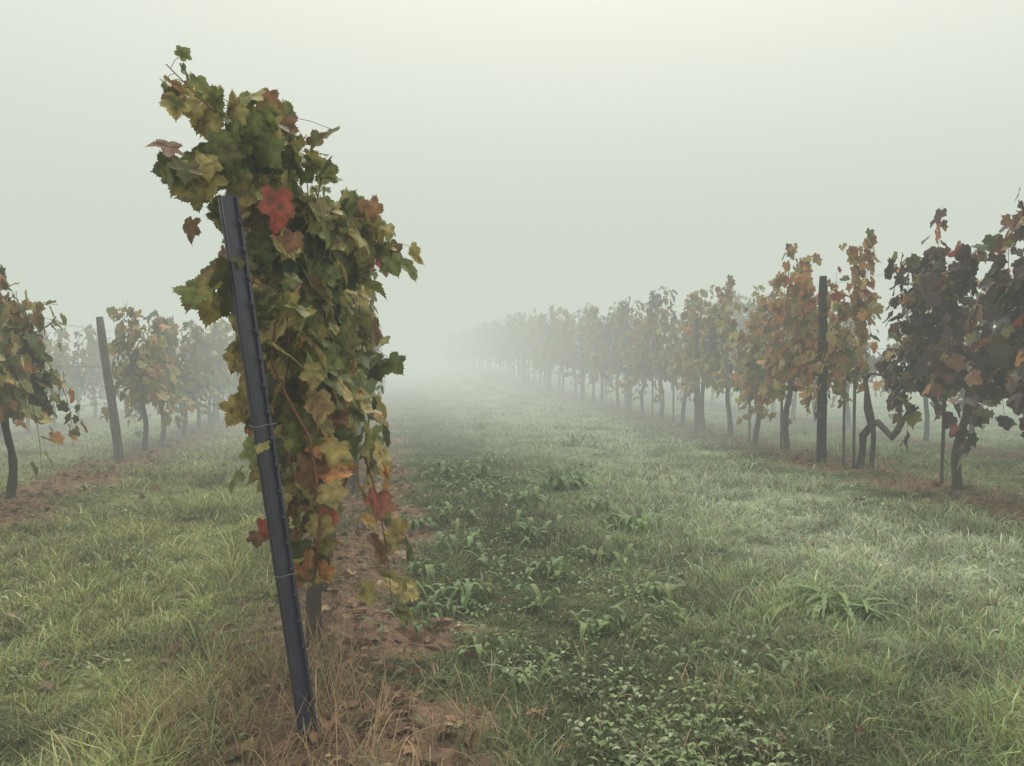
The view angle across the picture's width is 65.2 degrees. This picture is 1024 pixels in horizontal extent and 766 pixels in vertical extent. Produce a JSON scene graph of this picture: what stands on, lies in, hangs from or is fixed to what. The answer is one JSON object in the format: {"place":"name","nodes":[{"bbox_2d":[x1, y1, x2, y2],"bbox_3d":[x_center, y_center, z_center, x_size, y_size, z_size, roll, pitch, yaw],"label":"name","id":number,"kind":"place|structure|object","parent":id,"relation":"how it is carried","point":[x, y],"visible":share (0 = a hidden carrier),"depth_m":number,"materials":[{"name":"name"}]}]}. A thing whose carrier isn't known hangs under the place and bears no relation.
{"place":"outdoors","nodes":[
{"label":"outdoors","id":0,"kind":"place"},
{"bbox_2d":[4,318,194,419],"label":"trellis wires","id":1,"kind":"object","parent":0,"point":[88,366],"visible":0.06,"depth_m":10.19,"materials":[{"name":"grey metal"}]},
{"bbox_2d":[0,361,1023,765],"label":"ground","id":2,"kind":"structure","parent":0,"point":[422,371],"depth_m":6.54,"materials":[{"name":"brown soil"}]},
{"bbox_2d":[0,334,5,403],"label":"grape vine","id":3,"kind":"object","parent":2,"relation":"on","point":[2,382],"visible":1,"depth_m":7.54,"materials":[{"name":"green plant"}]},
{"bbox_2d":[0,265,87,498],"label":"grape vine","id":4,"kind":"object","parent":2,"relation":"on","point":[22,347],"visible":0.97,"depth_m":8.18,"materials":[{"name":"green plant"}]},
{"bbox_2d":[68,461,113,473],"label":"dock weed","id":5,"kind":"object","parent":2,"relation":"on","point":[97,469],"visible":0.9,"depth_m":10.07,"materials":[{"name":"green plant"}]},
{"bbox_2d":[0,323,208,436],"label":"distant grapevine row","id":6,"kind":"object","parent":2,"relation":"on","point":[76,378],"visible":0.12,"depth_m":18.46,"materials":[{"name":"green plant"}]},
{"bbox_2d":[96,317,123,461],"bbox_3d":[-5.815,0.196,11.599,0.362,2.311,0.138,-1,2,-21],"label":"vineyard post","id":7,"kind":"object","parent":2,"relation":"on","point":[111,400],"visible":0.94,"depth_m":11.55,"materials":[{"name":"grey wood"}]},
{"bbox_2d":[99,301,194,450],"bbox_3d":[-5.891,-0.070,12.870,1.013,2.501,1.855,0,2,-5],"label":"grape vine","id":8,"kind":"object","parent":2,"relation":"on","point":[149,374],"visible":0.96,"depth_m":12.47,"materials":[{"name":"green plant"}]},
{"bbox_2d":[124,309,201,443],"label":"grape vine","id":9,"kind":"object","parent":2,"relation":"on","point":[170,336],"visible":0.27,"depth_m":14.02,"materials":[{"name":"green plant"}]},
{"bbox_2d":[152,316,216,436],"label":"grape vine","id":10,"kind":"object","parent":2,"relation":"on","point":[190,351],"visible":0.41,"depth_m":15.08,"materials":[{"name":"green plant"}]},
{"bbox_2d":[167,320,228,430],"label":"grape vine","id":11,"kind":"object","parent":2,"relation":"on","point":[204,370],"visible":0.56,"depth_m":16.31,"materials":[{"name":"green plant"}]},
{"bbox_2d":[178,319,236,425],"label":"grape vine","id":12,"kind":"object","parent":2,"relation":"on","point":[222,367],"visible":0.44,"depth_m":17.79,"materials":[{"name":"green plant"}]},
{"bbox_2d":[200,318,238,420],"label":"grape vine","id":13,"kind":"object","parent":2,"relation":"on","point":[236,381],"visible":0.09,"depth_m":18.59,"materials":[{"name":"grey plant"}]},
{"bbox_2d":[207,321,240,395],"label":"grape vine","id":14,"kind":"object","parent":2,"relation":"on","point":[231,338],"visible":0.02,"depth_m":19.62,"materials":[{"name":"green plant"}]},
{"bbox_2d":[219,329,239,410],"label":"grape vine","id":15,"kind":"object","parent":2,"relation":"on","point":[225,390],"visible":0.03,"depth_m":20.88,"materials":[{"name":"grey plant"}]},
{"bbox_2d":[218,195,319,740],"bbox_3d":[-0.889,0.540,3.015,0.075,2.464,0.117,-11,6,-40],"label":"steel vineyard post","id":16,"kind":"object","parent":2,"relation":"on","point":[261,425],"visible":0.92,"depth_m":2.98,"materials":[{"name":"metal"}]},
{"bbox_2d":[221,224,294,533],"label":"trellis wires","id":17,"kind":"object","parent":16,"relation":"attached to","point":[262,321],"depth_m":3.13,"materials":[{"name":"grey metal"}]},
{"bbox_2d":[146,45,423,656],"bbox_3d":[-0.947,0.032,3.796,1.091,2.738,1.818,0,2,-9],"label":"grape vine","id":18,"kind":"object","parent":2,"relation":"on","point":[312,258],"visible":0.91,"depth_m":3.23,"materials":[{"name":"green plant"}]},
{"bbox_2d":[298,284,393,590],"bbox_3d":[-1.127,0.154,5.040,0.743,2.481,1.672,0,2,-9],"label":"grape vine","id":19,"kind":"object","parent":2,"relation":"on","point":[376,402],"visible":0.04,"depth_m":4.79,"materials":[{"name":"green plant"}]},
{"bbox_2d":[331,285,370,538],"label":"grape vine","id":20,"kind":"object","parent":2,"relation":"on","point":[333,535],"visible":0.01,"depth_m":6.42,"materials":[{"name":"green plant"}]},
{"bbox_2d":[348,430,356,486],"bbox_3d":[-1.819,0.184,9.034,0.144,2.402,0.118,0,2,-9],"label":"vineyard post","id":21,"kind":"object","parent":2,"relation":"on","point":[350,481],"visible":0.01,"depth_m":9.03,"materials":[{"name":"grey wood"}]},
{"bbox_2d":[338,264,389,516],"bbox_3d":[-1.534,0.070,7.484,0.798,2.544,1.552,0,2,-9],"label":"grape vine","id":22,"kind":"object","parent":2,"relation":"on","point":[376,415],"visible":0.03,"depth_m":7.20,"materials":[{"name":"green plant"}]},
{"bbox_2d":[357,293,379,464],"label":"grape vine","id":23,"kind":"object","parent":2,"relation":"on","point":[374,295],"depth_m":10.28,"materials":[{"name":"green plant"}]},
{"bbox_2d":[359,307,377,444],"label":"grape vine","id":24,"kind":"object","parent":2,"relation":"on","point":[375,308],"depth_m":13.29,"materials":[{"name":"green plant"}]},
{"bbox_2d":[351,294,389,492],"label":"grape vine","id":25,"kind":"object","parent":2,"relation":"on","point":[355,475],"visible":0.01,"depth_m":8.50,"materials":[{"name":"green plant"}]},
{"bbox_2d":[357,380,383,454],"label":"grape vine","id":26,"kind":"object","parent":2,"relation":"on","point":[378,387],"visible":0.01,"depth_m":11.90,"materials":[{"name":"green plant"}]},
{"bbox_2d":[371,346,388,399],"bbox_3d":[-7.296,-0.950,42.579,1.395,2.560,34.100,0,2,-9],"label":"distant grapevine row","id":27,"kind":"object","parent":2,"relation":"on","point":[385,377],"visible":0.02,"depth_m":29.00,"materials":[{"name":"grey plant"}]},
{"bbox_2d":[353,601,439,634],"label":"dock weed","id":28,"kind":"object","parent":2,"relation":"on","point":[417,626],"visible":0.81,"depth_m":4.41,"materials":[{"name":"green plant"}]},
{"bbox_2d":[394,514,437,530],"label":"dock weed","id":29,"kind":"object","parent":2,"relation":"on","point":[421,522],"visible":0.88,"depth_m":7.15,"materials":[{"name":"green plant"}]},
{"bbox_2d":[404,557,448,583],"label":"dock weed","id":30,"kind":"object","parent":2,"relation":"on","point":[428,567],"visible":0.8,"depth_m":5.48,"materials":[{"name":"green plant"}]},
{"bbox_2d":[409,461,469,477],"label":"dock weed","id":31,"kind":"object","parent":2,"relation":"on","point":[442,467],"visible":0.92,"depth_m":10.01,"materials":[{"name":"green plant"}]},
{"bbox_2d":[416,580,474,619],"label":"dock weed","id":32,"kind":"object","parent":2,"relation":"on","point":[436,604],"visible":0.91,"depth_m":4.76,"materials":[{"name":"green plant"}]},
{"bbox_2d":[430,518,484,556],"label":"dock weed","id":33,"kind":"object","parent":2,"relation":"on","point":[471,541],"visible":0.86,"depth_m":6.27,"materials":[{"name":"green plant"}]},
{"bbox_2d":[434,501,485,524],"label":"dock weed","id":34,"kind":"object","parent":2,"relation":"on","point":[466,509],"visible":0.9,"depth_m":7.44,"materials":[{"name":"green plant"}]},
{"bbox_2d":[423,578,499,609],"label":"dock weed","id":35,"kind":"object","parent":2,"relation":"on","point":[451,588],"visible":0.8,"depth_m":5.01,"materials":[{"name":"green plant"}]},
{"bbox_2d":[447,460,502,477],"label":"dock weed","id":36,"kind":"object","parent":2,"relation":"on","point":[483,469],"visible":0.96,"depth_m":10.00,"materials":[{"name":"green plant"}]},
{"bbox_2d":[464,418,488,429],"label":"dock weed","id":37,"kind":"object","parent":2,"relation":"on","point":[481,424],"visible":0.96,"depth_m":17.46,"materials":[{"name":"green plant"}]},
{"bbox_2d":[454,624,507,660],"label":"dock weed","id":38,"kind":"object","parent":2,"relation":"on","point":[478,647],"visible":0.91,"depth_m":4.18,"materials":[{"name":"green plant"}]},
{"bbox_2d":[458,477,508,498],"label":"dock weed","id":39,"kind":"object","parent":2,"relation":"on","point":[490,490],"visible":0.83,"depth_m":8.64,"materials":[{"name":"green plant"}]},
{"bbox_2d":[475,451,515,463],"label":"dock weed","id":40,"kind":"object","parent":2,"relation":"on","point":[492,460],"visible":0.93,"depth_m":11.66,"materials":[{"name":"green plant"}]},
{"bbox_2d":[464,537,533,572],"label":"dock weed","id":41,"kind":"object","parent":2,"relation":"on","point":[498,562],"visible":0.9,"depth_m":5.79,"materials":[{"name":"green plant"}]},
{"bbox_2d":[445,307,562,387],"bbox_3d":[-2.106,-2.189,52.022,1.586,3.662,46.381,0,2,-9],"label":"distant grapevine row","id":42,"kind":"object","parent":2,"relation":"on","point":[499,342],"visible":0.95,"depth_m":38.94,"materials":[{"name":"grey plant"}]},
{"bbox_2d":[513,249,1023,394],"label":"trellis wires","id":43,"kind":"object","parent":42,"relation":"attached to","point":[841,313],"visible":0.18,"depth_m":10.79,"materials":[{"name":"grey metal"}]},
{"bbox_2d":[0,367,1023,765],"bbox_3d":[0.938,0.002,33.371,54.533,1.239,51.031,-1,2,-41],"label":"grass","id":44,"kind":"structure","parent":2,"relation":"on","point":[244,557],"depth_m":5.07,"materials":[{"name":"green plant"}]},
{"bbox_2d":[0,391,1023,765],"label":"dry grass","id":45,"kind":"structure","parent":2,"relation":"on","point":[334,695],"depth_m":3.35,"materials":[{"name":"brown plant"}]},
{"bbox_2d":[0,402,1023,765],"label":"fallen leaves","id":46,"kind":"object","parent":2,"relation":"on","point":[338,752],"visible":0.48,"depth_m":4.21,"materials":[{"name":"brown plant"}]},
{"bbox_2d":[0,456,1023,765],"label":"ground cover weeds","id":47,"kind":"object","parent":2,"relation":"on","point":[680,752],"visible":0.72,"depth_m":3.87,"materials":[{"name":"green plant"}]},
{"bbox_2d":[496,484,546,504],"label":"dock weed","id":48,"kind":"object","parent":2,"relation":"on","point":[524,493],"visible":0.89,"depth_m":8.35,"materials":[{"name":"green plant"}]},
{"bbox_2d":[482,654,564,698],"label":"dock weed","id":49,"kind":"object","parent":2,"relation":"on","point":[524,678],"visible":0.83,"depth_m":3.70,"materials":[{"name":"green plant"}]},
{"bbox_2d":[509,509,579,545],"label":"dock weed","id":50,"kind":"object","parent":2,"relation":"on","point":[530,519],"visible":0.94,"depth_m":6.81,"materials":[{"name":"green plant"}]},
{"bbox_2d":[525,556,571,580],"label":"dock weed","id":51,"kind":"object","parent":2,"relation":"on","point":[550,563],"visible":0.95,"depth_m":5.59,"materials":[{"name":"green plant"}]},
{"bbox_2d":[541,312,563,388],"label":"grape vine","id":52,"kind":"object","parent":2,"relation":"on","point":[560,371],"visible":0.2,"depth_m":29.00,"materials":[{"name":"grey plant"}]},
{"bbox_2d":[515,581,592,612],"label":"dock weed","id":53,"kind":"object","parent":2,"relation":"on","point":[534,602],"visible":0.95,"depth_m":4.90,"materials":[{"name":"green plant"}]},
{"bbox_2d":[543,305,575,391],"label":"grape vine","id":54,"kind":"object","parent":2,"relation":"on","point":[553,333],"visible":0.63,"depth_m":27.75,"materials":[{"name":"grey plant"}]},
{"bbox_2d":[528,468,596,491],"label":"dock weed","id":55,"kind":"object","parent":2,"relation":"on","point":[569,480],"visible":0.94,"depth_m":9.32,"materials":[{"name":"green plant"}]},
{"bbox_2d":[557,302,590,394],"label":"grape vine","id":56,"kind":"object","parent":2,"relation":"on","point":[571,332],"visible":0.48,"depth_m":26.89,"materials":[{"name":"grey plant"}]},
{"bbox_2d":[558,433,602,448],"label":"dock weed","id":57,"kind":"object","parent":2,"relation":"on","point":[572,441],"visible":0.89,"depth_m":13.59,"materials":[{"name":"green plant"}]},
{"bbox_2d":[562,307,600,397],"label":"grape vine","id":58,"kind":"object","parent":2,"relation":"on","point":[569,357],"visible":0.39,"depth_m":25.55,"materials":[{"name":"grey plant"}]},
{"bbox_2d":[579,322,583,400],"bbox_3d":[2.150,-0.561,24.663,0.161,2.647,0.133,0,2,-9],"label":"vineyard post","id":59,"kind":"object","parent":2,"relation":"on","point":[582,376],"visible":0.72,"depth_m":24.63,"materials":[{"name":"grey wood"}]},
{"bbox_2d":[570,306,613,400],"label":"grape vine","id":60,"kind":"object","parent":2,"relation":"on","point":[587,334],"visible":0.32,"depth_m":24.37,"materials":[{"name":"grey plant"}]},
{"bbox_2d":[562,486,626,514],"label":"dock weed","id":61,"kind":"object","parent":2,"relation":"on","point":[587,503],"visible":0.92,"depth_m":8.05,"materials":[{"name":"green plant"}]},
{"bbox_2d":[575,302,628,403],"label":"grape vine","id":62,"kind":"object","parent":2,"relation":"on","point":[595,359],"visible":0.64,"depth_m":22.77,"materials":[{"name":"grey plant"}]},
{"bbox_2d":[571,535,634,565],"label":"dock weed","id":63,"kind":"object","parent":2,"relation":"on","point":[608,549],"visible":0.89,"depth_m":6.04,"materials":[{"name":"green plant"}]},
{"bbox_2d":[567,604,654,642],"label":"dock weed","id":64,"kind":"object","parent":2,"relation":"on","point":[586,625],"visible":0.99,"depth_m":4.36,"materials":[{"name":"green plant"}]},
{"bbox_2d":[598,296,647,406],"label":"grape vine","id":65,"kind":"object","parent":2,"relation":"on","point":[606,333],"visible":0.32,"depth_m":21.87,"materials":[{"name":"green plant"}]},
{"bbox_2d":[624,372,625,407],"bbox_3d":[2.964,0.045,21.015,0.043,1.511,0.153,1,2,19],"label":"vine stake","id":66,"kind":"object","parent":2,"relation":"on","point":[624,396],"visible":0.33,"depth_m":21.04,"materials":[{"name":"grey wood"}]},
{"bbox_2d":[624,318,630,412],"bbox_3d":[2.901,-0.334,20.071,0.130,2.577,0.207,-1,2,-41],"label":"vineyard post","id":67,"kind":"object","parent":2,"relation":"on","point":[628,399],"visible":0.55,"depth_m":20.03,"materials":[{"name":"grey wood"}]},
{"bbox_2d":[598,502,662,533],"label":"dock weed","id":68,"kind":"object","parent":2,"relation":"on","point":[642,523],"visible":0.88,"depth_m":7.00,"materials":[{"name":"green plant"}]},
{"bbox_2d":[606,300,656,405],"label":"grape vine","id":69,"kind":"object","parent":2,"relation":"on","point":[625,309],"visible":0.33,"depth_m":20.93,"materials":[{"name":"green plant"}]},
{"bbox_2d":[618,302,670,414],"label":"grape vine","id":70,"kind":"object","parent":2,"relation":"on","point":[631,363],"visible":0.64,"depth_m":19.36,"materials":[{"name":"green plant"}]},
{"bbox_2d":[651,374,653,416],"bbox_3d":[3.345,0.231,19.038,0.043,1.360,0.110,1,2,17],"label":"vine stake","id":71,"kind":"object","parent":2,"relation":"on","point":[652,394],"visible":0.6,"depth_m":19.03,"materials":[{"name":"grey wood"}]},
{"bbox_2d":[607,568,698,602],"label":"dock weed","id":72,"kind":"object","parent":2,"relation":"on","point":[669,589],"visible":0.87,"depth_m":5.05,"materials":[{"name":"green plant"}]},
{"bbox_2d":[632,289,692,419],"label":"grape vine","id":73,"kind":"object","parent":2,"relation":"on","point":[654,302],"visible":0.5,"depth_m":18.36,"materials":[{"name":"green plant"}]},
{"bbox_2d":[640,596,694,621],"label":"dock weed","id":74,"kind":"object","parent":2,"relation":"on","point":[663,607],"visible":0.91,"depth_m":4.62,"materials":[{"name":"green plant"}]},
{"bbox_2d":[672,383,673,421],"bbox_3d":[3.546,0.205,17.569,0.042,1.515,0.144,0,2,8],"label":"vine stake","id":75,"kind":"object","parent":2,"relation":"on","point":[673,404],"visible":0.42,"depth_m":17.55,"materials":[{"name":"grey wood"}]},
{"bbox_2d":[651,285,713,424],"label":"grape vine","id":76,"kind":"object","parent":2,"relation":"on","point":[657,363],"visible":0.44,"depth_m":17.19,"materials":[{"name":"green plant"}]},
{"bbox_2d":[650,639,724,673],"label":"dock weed","id":77,"kind":"object","parent":2,"relation":"on","point":[693,644],"visible":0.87,"depth_m":3.97,"materials":[{"name":"green plant"}]},
{"bbox_2d":[693,313,699,433],"bbox_3d":[3.623,-0.087,15.691,0.158,2.550,0.125,-1,2,-24],"label":"vineyard post","id":78,"kind":"object","parent":2,"relation":"on","point":[696,392],"visible":0.7,"depth_m":15.65,"materials":[{"name":"grey wood"}]},
{"bbox_2d":[667,275,736,430],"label":"grape vine","id":79,"kind":"object","parent":2,"relation":"on","point":[689,366],"visible":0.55,"depth_m":15.86,"materials":[{"name":"plant"}]},
{"bbox_2d":[685,539,730,555],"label":"dock weed","id":80,"kind":"object","parent":2,"relation":"on","point":[712,542],"visible":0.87,"depth_m":6.00,"materials":[{"name":"green plant"}]},
{"bbox_2d":[694,285,768,435],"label":"grape vine","id":81,"kind":"object","parent":2,"relation":"on","point":[721,362],"visible":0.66,"depth_m":15.04,"materials":[{"name":"plant"}]},
{"bbox_2d":[748,403,750,444],"bbox_3d":[4.138,0.441,13.927,0.042,1.444,0.134,0,2,14],"label":"vine stake","id":82,"kind":"object","parent":2,"relation":"on","point":[749,426],"visible":0.3,"depth_m":13.95,"materials":[{"name":"grey wood"}]},
{"bbox_2d":[716,290,794,445],"bbox_3d":[4.127,-0.228,13.663,1.182,2.735,1.811,0,2,-9],"label":"grape vine","id":83,"kind":"object","parent":2,"relation":"on","point":[753,324],"visible":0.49,"depth_m":13.35,"materials":[{"name":"brown plant"}]},
{"bbox_2d":[780,371,782,449],"bbox_3d":[4.314,0.496,12.803,0.042,1.366,0.077,1,2,23],"label":"vine stake","id":84,"kind":"object","parent":2,"relation":"on","point":[781,420],"visible":0.53,"depth_m":12.79,"materials":[{"name":"brown wood"}]},
{"bbox_2d":[740,243,836,451],"bbox_3d":[4.361,-0.529,12.706,1.239,3.415,1.953,0,2,-9],"label":"grape vine","id":85,"kind":"object","parent":2,"relation":"on","point":[767,361],"visible":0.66,"depth_m":12.44,"materials":[{"name":"orange plant"}]},
{"bbox_2d":[554,268,1023,446],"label":"distant grapevine row","id":86,"kind":"object","parent":2,"relation":"on","point":[871,361],"visible":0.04,"depth_m":16.14,"materials":[{"name":"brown plant"}]},
{"bbox_2d":[765,648,829,683],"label":"dock weed","id":87,"kind":"object","parent":2,"relation":"on","point":[773,658],"visible":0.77,"depth_m":3.87,"materials":[{"name":"green plant"}]},
{"bbox_2d":[816,276,827,462],"bbox_3d":[4.383,-0.093,11.298,0.146,2.821,0.155,0,2,-9],"label":"vineyard post","id":88,"kind":"object","parent":2,"relation":"on","point":[821,441],"visible":0.91,"depth_m":11.25,"materials":[{"name":"grey wood"}]},
{"bbox_2d":[771,228,882,456],"bbox_3d":[4.588,-0.492,11.709,1.342,3.334,1.928,0,2,-9],"label":"grape vine","id":89,"kind":"object","parent":2,"relation":"on","point":[838,362],"visible":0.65,"depth_m":11.23,"materials":[{"name":"orange plant"}]},
{"bbox_2d":[773,573,907,635],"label":"thistle plant","id":90,"kind":"object","parent":2,"relation":"on","point":[815,602],"visible":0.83,"depth_m":4.68,"materials":[{"name":"green plant"}]},
{"bbox_2d":[842,379,845,464],"bbox_3d":[4.614,0.509,11.113,0.040,1.453,0.046,0,2,-9],"label":"vine stake","id":91,"kind":"object","parent":2,"relation":"on","point":[843,423],"visible":0.79,"depth_m":11.10,"materials":[{"name":"brown wood"}]},
{"bbox_2d":[852,353,856,467],"bbox_3d":[4.609,0.420,10.770,0.043,1.651,0.112,1,2,23],"label":"vine stake","id":92,"kind":"object","parent":2,"relation":"on","point":[854,406],"visible":0.81,"depth_m":10.75,"materials":[{"name":"brown wood"}]},
{"bbox_2d":[829,300,906,468],"bbox_3d":[4.680,0.043,10.435,0.594,2.346,1.400,0,2,-9],"label":"grape vine","id":93,"kind":"object","parent":2,"relation":"on","point":[863,336],"visible":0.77,"depth_m":10.52,"materials":[{"name":"orange plant"}]},
{"bbox_2d":[940,380,946,483],"bbox_3d":[4.976,0.499,9.225,0.038,1.535,0.077,0,2,-9],"label":"vine stake","id":94,"kind":"object","parent":2,"relation":"on","point":[942,449],"visible":0.47,"depth_m":9.23,"materials":[{"name":"brown wood"}]},
{"bbox_2d":[874,188,1023,489],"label":"grape vine","id":95,"kind":"object","parent":2,"relation":"on","point":[928,370],"visible":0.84,"depth_m":9.09,"materials":[{"name":"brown plant"}]},
{"bbox_2d":[941,210,1023,469],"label":"grape vine","id":96,"kind":"object","parent":2,"relation":"on","point":[1003,296],"visible":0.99,"depth_m":8.04,"materials":[{"name":"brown plant"}]},
{"bbox_2d":[0,0,1023,362],"label":"sky","id":97,"kind":"structure","parent":0,"point":[538,154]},
{"bbox_2d":[855,369,904,468],"bbox_3d":[4.745,0.508,10.322,0.153,1.364,0.988,0,2,-9],"label":"vine trunk","id":98,"kind":"object","parent":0,"point":[864,433],"visible":0.77,"depth_m":10.56,"materials":[{"name":"brown wood"}]}
]}

